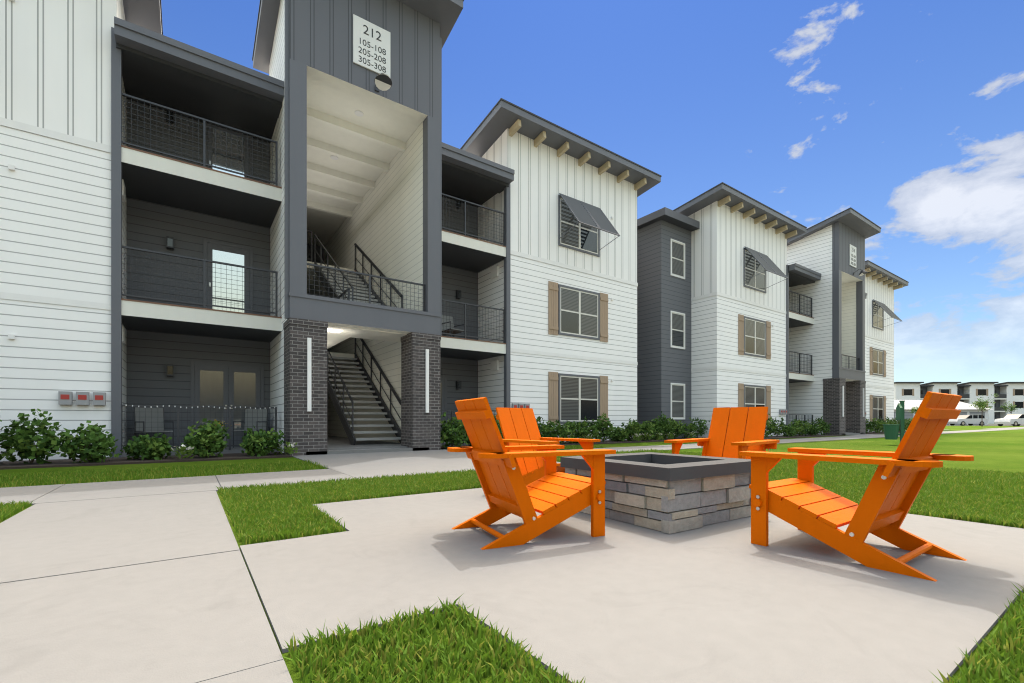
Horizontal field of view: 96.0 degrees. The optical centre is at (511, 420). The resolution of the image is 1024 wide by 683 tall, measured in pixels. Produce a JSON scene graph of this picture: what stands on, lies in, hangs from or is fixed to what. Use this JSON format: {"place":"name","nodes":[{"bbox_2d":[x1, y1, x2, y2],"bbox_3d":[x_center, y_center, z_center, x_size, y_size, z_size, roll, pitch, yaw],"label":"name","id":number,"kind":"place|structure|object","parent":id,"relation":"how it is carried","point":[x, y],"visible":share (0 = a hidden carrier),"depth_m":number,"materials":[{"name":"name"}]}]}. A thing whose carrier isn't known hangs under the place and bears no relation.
{"place":"outdoors","nodes":[
{"label":"outdoors","id":0,"kind":"place"},
{"bbox_2d":[0,427,1023,682],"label":"concrete paving","id":1,"kind":"structure","parent":0,"point":[132,581],"depth_m":2.06,"materials":[{"name":"beige concrete"}]},
{"bbox_2d":[447,397,615,549],"bbox_3d":[0.095,0.305,3.120,0.915,0.889,0.770,0,0,-25],"label":"adirondack chair","id":2,"kind":"object","parent":1,"relation":"on","point":[552,496],"visible":1,"depth_m":2.97,"materials":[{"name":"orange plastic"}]},
{"bbox_2d":[495,407,599,485],"bbox_3d":[0.307,0.305,4.748,0.770,0.889,0.915,0,0,-43],"label":"adirondack chair","id":3,"kind":"object","parent":1,"relation":"on","point":[518,426],"visible":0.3,"depth_m":4.86,"materials":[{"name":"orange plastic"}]},
{"bbox_2d":[560,452,750,533],"bbox_3d":[1.188,0.530,3.769,1.120,0.440,1.120,0,0,-33],"label":"fire pit","id":4,"kind":"object","parent":1,"relation":"on","point":[667,493],"visible":0.84,"depth_m":3.31,"materials":[{"name":"stone"}]},
{"bbox_2d":[664,407,779,458],"bbox_3d":[2.071,0.305,4.510,0.915,0.889,0.770,0,0,-43],"label":"adirondack chair","id":5,"kind":"object","parent":1,"relation":"on","point":[734,432],"visible":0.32,"depth_m":4.68,"materials":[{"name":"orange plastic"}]},
{"bbox_2d":[739,391,973,581],"bbox_3d":[1.963,0.305,2.667,0.770,0.889,0.915,0,0,-35],"label":"adirondack chair","id":6,"kind":"object","parent":1,"relation":"on","point":[804,503],"visible":1,"depth_m":2.54,"materials":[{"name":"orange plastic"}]},
{"bbox_2d":[0,426,1023,682],"bbox_3d":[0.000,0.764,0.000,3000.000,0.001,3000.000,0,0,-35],"label":"ground","id":7,"kind":"structure","parent":0,"point":[1002,450],"depth_m":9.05,"materials":[{"name":"green plant"}]},
{"bbox_2d":[0,0,661,460],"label":"apartment building","id":8,"kind":"structure","parent":7,"relation":"on","point":[140,210],"depth_m":11.31,"materials":[{"name":"white"}]},
{"bbox_2d":[134,407,173,448],"bbox_3d":[-8.010,0.175,10.307,0.604,0.951,0.572,0,0,35],"label":"terrace chair","id":9,"kind":"object","parent":8,"relation":"on","point":[155,421],"visible":0.74,"depth_m":10.42,"materials":[{"name":"metal"}]},
{"bbox_2d":[126,404,274,408],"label":"string lights","id":10,"kind":"object","parent":8,"relation":"attached to","point":[197,406],"visible":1,"depth_m":9.87,"materials":[{"name":"plastic"}]},
{"bbox_2d":[212,419,228,448],"bbox_3d":[-6.622,0.306,10.430,0.389,0.688,0.422,0,0,24],"label":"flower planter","id":11,"kind":"object","parent":8,"relation":"on","point":[223,429],"visible":0.34,"depth_m":10.43,"materials":[{"name":"green plant"}]},
{"bbox_2d":[233,409,267,447],"bbox_3d":[-6.430,0.175,11.353,0.572,0.951,0.604,0,0,-5],"label":"terrace chair","id":12,"kind":"object","parent":8,"relation":"on","point":[261,421],"visible":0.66,"depth_m":11.60,"materials":[{"name":"metal"}]},
{"bbox_2d":[284,0,441,335],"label":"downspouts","id":13,"kind":"object","parent":8,"relation":"attached to","point":[286,158],"visible":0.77,"depth_m":9.90,"materials":[{"name":"grey metal"}]},
{"bbox_2d":[363,25,380,40],"bbox_3d":[-3.287,-9.124,10.847,0.430,0.207,0.006,0,0,-35],"label":"building number","id":14,"kind":"object","parent":8,"relation":"attached to","point":[372,33],"visible":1,"depth_m":10.85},
{"bbox_2d":[359,55,385,72],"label":"unit numbers","id":15,"kind":"object","parent":8,"relation":"attached to","point":[372,65],"visible":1,"depth_m":10.89},
{"bbox_2d":[359,46,385,63],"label":"unit numbers","id":16,"kind":"object","parent":8,"relation":"attached to","point":[372,56],"visible":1,"depth_m":10.89},
{"bbox_2d":[360,38,385,54],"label":"unit numbers","id":17,"kind":"object","parent":8,"relation":"attached to","point":[372,47],"visible":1,"depth_m":10.89},
{"bbox_2d":[442,315,463,336],"bbox_3d":[-1.903,-2.905,14.603,0.604,0.951,0.572,0,0,45],"label":"balcony chair","id":18,"kind":"object","parent":8,"relation":"on","point":[451,326],"visible":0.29,"depth_m":14.71,"materials":[{"name":"metal"}]},
{"bbox_2d":[0,431,905,469],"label":"mulch beds","id":19,"kind":"object","parent":7,"relation":"on","point":[70,463],"visible":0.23,"depth_m":8.75,"materials":[{"name":"brown soil"}]},
{"bbox_2d":[0,408,912,463],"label":"hedge shrub","id":20,"kind":"object","parent":19,"relation":"on","point":[94,443],"visible":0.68,"depth_m":9.26,"materials":[{"name":"green plant"}]},
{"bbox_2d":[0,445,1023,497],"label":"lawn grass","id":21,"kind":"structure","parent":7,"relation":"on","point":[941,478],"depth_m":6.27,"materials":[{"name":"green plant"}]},
{"bbox_2d":[525,207,699,437],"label":"apartment link block","id":22,"kind":"structure","parent":7,"relation":"on","point":[664,310],"depth_m":19.67,"materials":[{"name":"grey wood"}]},
{"bbox_2d":[673,182,908,437],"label":"apartment building","id":23,"kind":"structure","parent":7,"relation":"on","point":[791,319],"depth_m":22.86,"materials":[{"name":"white"}]},
{"bbox_2d":[882,401,904,441],"bbox_3d":[11.839,0.074,14.300,0.545,1.380,0.430,0,0,25],"label":"pet waste station","id":24,"kind":"object","parent":7,"relation":"on","point":[891,431],"visible":0.94,"depth_m":14.18,"materials":[{"name":"green paint"}]},
{"bbox_2d":[894,382,1023,423],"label":"apartments","id":25,"kind":"structure","parent":7,"relation":"on","point":[1006,392],"depth_m":112.00,"materials":[{"name":"white paint"}]},
{"bbox_2d":[971,394,997,426],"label":"young tree","id":26,"kind":"object","parent":7,"relation":"on","point":[980,405],"visible":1,"depth_m":57.80,"materials":[{"name":"green plant"}]},
{"bbox_2d":[946,424,1023,425],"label":"parking lot","id":27,"kind":"structure","parent":7,"relation":"on","point":[987,425],"depth_m":70.03,"materials":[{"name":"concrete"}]},
{"bbox_2d":[908,406,917,413],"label":"young tree","id":28,"kind":"object","parent":27,"relation":"on","point":[913,410],"visible":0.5,"depth_m":72.28,"materials":[{"name":"green plant"}]},
{"bbox_2d":[894,400,989,424],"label":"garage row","id":29,"kind":"object","parent":27,"relation":"on","point":[966,408],"visible":0.15,"depth_m":80.00,"materials":[{"name":"metal"}]},
{"bbox_2d":[947,415,987,425],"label":"white suv","id":30,"kind":"object","parent":27,"relation":"on","point":[962,420],"visible":0.89,"depth_m":69.10,"materials":[{"name":"paint"}]},
{"bbox_2d":[994,414,1023,425],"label":"white suv","id":31,"kind":"object","parent":27,"relation":"on","point":[1015,419],"visible":0.93,"depth_m":61.32,"materials":[{"name":"paint"}]},
{"bbox_2d":[1000,401,1020,424],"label":"young tree","id":32,"kind":"object","parent":27,"relation":"on","point":[1011,409],"visible":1,"depth_m":75.06,"materials":[{"name":"green plant"}]},
{"bbox_2d":[161,0,1023,383],"label":"sky","id":33,"kind":"structure","parent":0,"point":[699,95],"materials":[{"name":"blue"}]},
{"bbox_2d":[777,4,1023,340],"bbox_3d":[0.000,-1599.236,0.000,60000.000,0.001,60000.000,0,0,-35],"label":"cloud","id":34,"kind":"structure","parent":0,"point":[984,203],"depth_m":3441.91,"materials":[{"name":"white"}]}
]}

